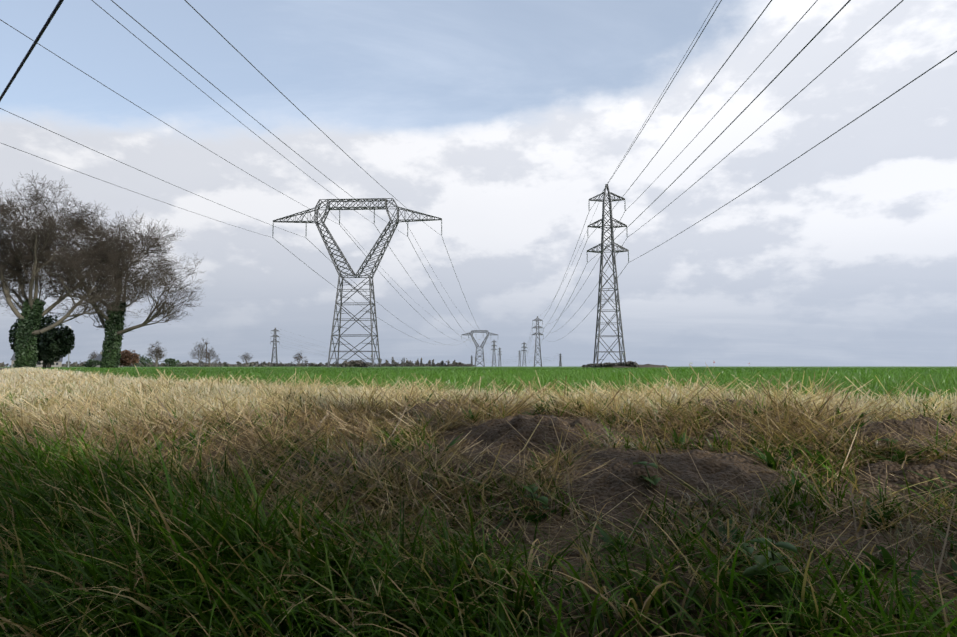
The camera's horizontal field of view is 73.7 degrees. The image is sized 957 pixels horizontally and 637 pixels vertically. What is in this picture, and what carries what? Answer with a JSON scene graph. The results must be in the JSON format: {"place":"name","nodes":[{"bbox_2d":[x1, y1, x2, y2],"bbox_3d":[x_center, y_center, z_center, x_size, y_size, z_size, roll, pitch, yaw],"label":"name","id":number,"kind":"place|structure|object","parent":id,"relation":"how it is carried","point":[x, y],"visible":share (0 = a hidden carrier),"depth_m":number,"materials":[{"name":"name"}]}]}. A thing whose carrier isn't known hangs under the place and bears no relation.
{"place":"outdoors","nodes":[
{"label":"outdoors","id":0,"kind":"place"},
{"bbox_2d":[0,0,63,100],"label":"power line","id":1,"kind":"object","parent":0,"point":[46,24],"visible":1,"depth_m":11.61,"materials":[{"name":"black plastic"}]},
{"bbox_2d":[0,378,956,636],"bbox_3d":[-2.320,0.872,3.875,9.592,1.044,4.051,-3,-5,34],"label":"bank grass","id":2,"kind":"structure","parent":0,"point":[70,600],"depth_m":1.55,"materials":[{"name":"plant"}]},
{"bbox_2d":[0,366,956,636],"bbox_3d":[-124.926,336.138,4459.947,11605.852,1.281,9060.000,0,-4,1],"label":"ground","id":3,"kind":"structure","parent":0,"point":[716,468],"depth_m":1.90,"materials":[{"name":"soil"}]},
{"bbox_2d":[11,353,42,366],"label":"house","id":4,"kind":"structure","parent":3,"relation":"on","point":[13,359],"depth_m":261.41,"materials":[{"name":"grey"}]},
{"bbox_2d":[12,298,45,367],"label":"ivy","id":5,"kind":"object","parent":3,"relation":"on","point":[26,324],"visible":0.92,"depth_m":75.78,"materials":[{"name":"green plant"}]},
{"bbox_2d":[8,313,74,367],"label":"evergreen clump","id":6,"kind":"object","parent":3,"relation":"on","point":[60,342],"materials":[{"name":"green plant"}]},
{"bbox_2d":[51,358,62,366],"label":"house","id":7,"kind":"structure","parent":3,"relation":"on","point":[58,363],"depth_m":332.55,"materials":[{"name":"grey"}]},
{"bbox_2d":[0,170,150,367],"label":"oak tree","id":8,"kind":"object","parent":3,"relation":"on","point":[9,266],"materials":[{"name":"brown plant"}]},
{"bbox_2d":[89,352,98,359],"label":"bare tree","id":9,"kind":"object","parent":3,"relation":"on","point":[94,356],"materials":[{"name":"grey plant"}]},
{"bbox_2d":[5,201,205,367],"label":"oak tree","id":10,"kind":"object","parent":3,"relation":"on","point":[161,275],"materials":[{"name":"plant"}]},
{"bbox_2d":[93,352,122,366],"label":"house","id":11,"kind":"structure","parent":3,"relation":"on","point":[99,357],"depth_m":280.38,"materials":[{"name":"grey"}]},
{"bbox_2d":[99,300,126,367],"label":"ivy","id":12,"kind":"object","parent":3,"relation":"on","point":[109,359],"visible":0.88,"depth_m":83.79,"materials":[{"name":"green plant"}]},
{"bbox_2d":[119,350,139,366],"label":"russet bush","id":13,"kind":"object","parent":3,"relation":"on","point":[127,358],"visible":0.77,"depth_m":100.46,"materials":[{"name":"brown plant"}]},
{"bbox_2d":[83,354,180,366],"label":"hedge","id":14,"kind":"object","parent":3,"relation":"on","point":[142,360],"visible":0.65,"depth_m":121.47,"materials":[{"name":"green plant"}]},
{"bbox_2d":[0,362,268,366],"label":"hedge line","id":15,"kind":"object","parent":3,"relation":"on","point":[2,364],"visible":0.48,"depth_m":409.60,"materials":[{"name":"green plant"}]},
{"bbox_2d":[146,340,166,366],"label":"bare tree","id":16,"kind":"object","parent":3,"relation":"on","point":[155,349],"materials":[{"name":"grey plant"}]},
{"bbox_2d":[148,350,164,366],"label":"bare tree","id":17,"kind":"object","parent":3,"relation":"on","point":[157,356],"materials":[{"name":"grey plant"}]},
{"bbox_2d":[190,338,210,366],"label":"bare tree","id":18,"kind":"object","parent":3,"relation":"on","point":[199,347],"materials":[{"name":"grey plant"}]},
{"bbox_2d":[62,361,353,366],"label":"treeline","id":19,"kind":"object","parent":3,"relation":"on","point":[320,364],"visible":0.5,"depth_m":652.94,"materials":[{"name":"green plant"}]},
{"bbox_2d":[201,347,219,366],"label":"bare tree","id":20,"kind":"object","parent":3,"relation":"on","point":[213,354],"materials":[{"name":"grey plant"}]},
{"bbox_2d":[240,352,252,366],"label":"bare tree","id":21,"kind":"object","parent":3,"relation":"on","point":[246,356],"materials":[{"name":"grey plant"}]},
{"bbox_2d":[70,362,474,366],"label":"hedge line","id":22,"kind":"object","parent":3,"relation":"on","point":[466,365],"visible":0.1,"depth_m":713.94,"materials":[{"name":"green plant"}]},
{"bbox_2d":[293,350,306,366],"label":"bare tree","id":23,"kind":"object","parent":3,"relation":"on","point":[298,354],"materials":[{"name":"grey plant"}]},
{"bbox_2d":[271,328,412,366],"bbox_3d":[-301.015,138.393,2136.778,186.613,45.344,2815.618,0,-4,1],"label":"towers","id":24,"kind":"structure","parent":3,"relation":"on","point":[274,340],"depth_m":736.42,"materials":[{"name":"metal"}]},
{"bbox_2d":[277,332,399,360],"bbox_3d":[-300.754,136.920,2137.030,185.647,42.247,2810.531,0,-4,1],"label":"line wires","id":25,"kind":"object","parent":24,"relation":"attached to","point":[319,351],"visible":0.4,"depth_m":915.41,"materials":[{"name":"grey"}]},
{"bbox_2d":[340,360,368,366],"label":"bushes","id":26,"kind":"object","parent":3,"relation":"on","point":[357,363],"visible":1,"depth_m":148.09,"materials":[{"name":"green plant"}]},
{"bbox_2d":[273,198,501,366],"bbox_3d":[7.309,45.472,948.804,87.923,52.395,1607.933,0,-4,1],"label":"transmission towers","id":27,"kind":"structure","parent":3,"relation":"on","point":[378,260],"depth_m":152.24,"materials":[{"name":"metal"}]},
{"bbox_2d":[272,208,483,337],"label":"insulators","id":28,"kind":"object","parent":27,"relation":"attached to","point":[374,222],"visible":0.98,"depth_m":152.87,"materials":[{"name":"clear glass"}]},
{"bbox_2d":[0,0,501,358],"bbox_3d":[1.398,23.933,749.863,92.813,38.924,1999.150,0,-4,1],"label":"power lines","id":29,"kind":"object","parent":28,"relation":"hanging from","point":[236,166],"visible":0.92,"depth_m":78.16,"materials":[{"name":"grey metal"}]},
{"bbox_2d":[356,361,471,366],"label":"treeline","id":30,"kind":"object","parent":3,"relation":"on","point":[396,364],"visible":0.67,"depth_m":742.23,"materials":[{"name":"green plant"}]},
{"bbox_2d":[380,357,461,364],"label":"poplar row","id":31,"kind":"object","parent":3,"relation":"on","point":[417,361],"materials":[{"name":"plant"}]},
{"bbox_2d":[0,363,956,636],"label":"verge thatch","id":32,"kind":"object","parent":3,"relation":"on","point":[362,415],"visible":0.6,"depth_m":2.48,"materials":[{"name":"plant"}]},
{"bbox_2d":[0,367,956,612],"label":"verge stubble","id":33,"kind":"object","parent":32,"relation":"on","point":[239,388],"visible":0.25,"depth_m":3.23,"materials":[{"name":"beige plant"}]},
{"bbox_2d":[36,367,956,405],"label":"field crop","id":34,"kind":"object","parent":3,"relation":"on","point":[490,374],"visible":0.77,"depth_m":9.63,"materials":[{"name":"green plant"}]},
{"bbox_2d":[471,353,561,365],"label":"transmission towers","id":35,"kind":"structure","parent":3,"relation":"on","point":[560,356],"depth_m":1692.95,"materials":[{"name":"metal"}]},
{"bbox_2d":[518,184,628,366],"bbox_3d":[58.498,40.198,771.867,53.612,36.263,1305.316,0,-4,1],"label":"transmission towers","id":36,"kind":"structure","parent":3,"relation":"on","point":[601,272],"depth_m":124.88,"materials":[{"name":"metal"}]},
{"bbox_2d":[526,201,628,344],"bbox_3d":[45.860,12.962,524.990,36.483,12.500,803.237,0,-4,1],"label":"insulators","id":37,"kind":"object","parent":36,"relation":"attached to","point":[587,252],"visible":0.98,"depth_m":125.02,"materials":[{"name":"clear glass"}]},
{"bbox_2d":[518,0,956,357],"bbox_3d":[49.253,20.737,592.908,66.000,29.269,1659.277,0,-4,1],"label":"power lines","id":38,"kind":"object","parent":37,"relation":"hanging from","point":[831,19],"visible":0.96,"depth_m":53.78,"materials":[{"name":"grey metal"}]},
{"bbox_2d":[608,1,716,181],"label":"power line","id":39,"kind":"object","parent":36,"relation":"attached to","point":[668,82],"visible":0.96,"depth_m":75.38,"materials":[{"name":"grey metal"}]},
{"bbox_2d":[582,361,638,367],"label":"bushes","id":40,"kind":"object","parent":3,"relation":"on","point":[629,363],"visible":0.88,"depth_m":119.64,"materials":[{"name":"green plant"}]},
{"bbox_2d":[586,366,634,367],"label":"tower mound","id":41,"kind":"object","parent":3,"relation":"on","point":[614,366],"visible":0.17,"depth_m":119.46,"materials":[{"name":"soil"}]},
{"bbox_2d":[638,364,667,366],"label":"manure heap","id":42,"kind":"object","parent":3,"relation":"on","point":[648,365],"visible":0.44,"depth_m":147.83,"materials":[{"name":"soil"}]},
{"bbox_2d":[517,438,904,621],"bbox_3d":[0.741,0.523,1.707,1.267,0.313,0.898,0,-4,1],"label":"nettle","id":43,"kind":"object","parent":3,"relation":"on","point":[761,559],"depth_m":1.35,"materials":[{"name":"green plant"}]},
{"bbox_2d":[0,0,956,366],"label":"sky","id":44,"kind":"structure","parent":0,"point":[499,121],"materials":[{"name":"white"}]}
]}

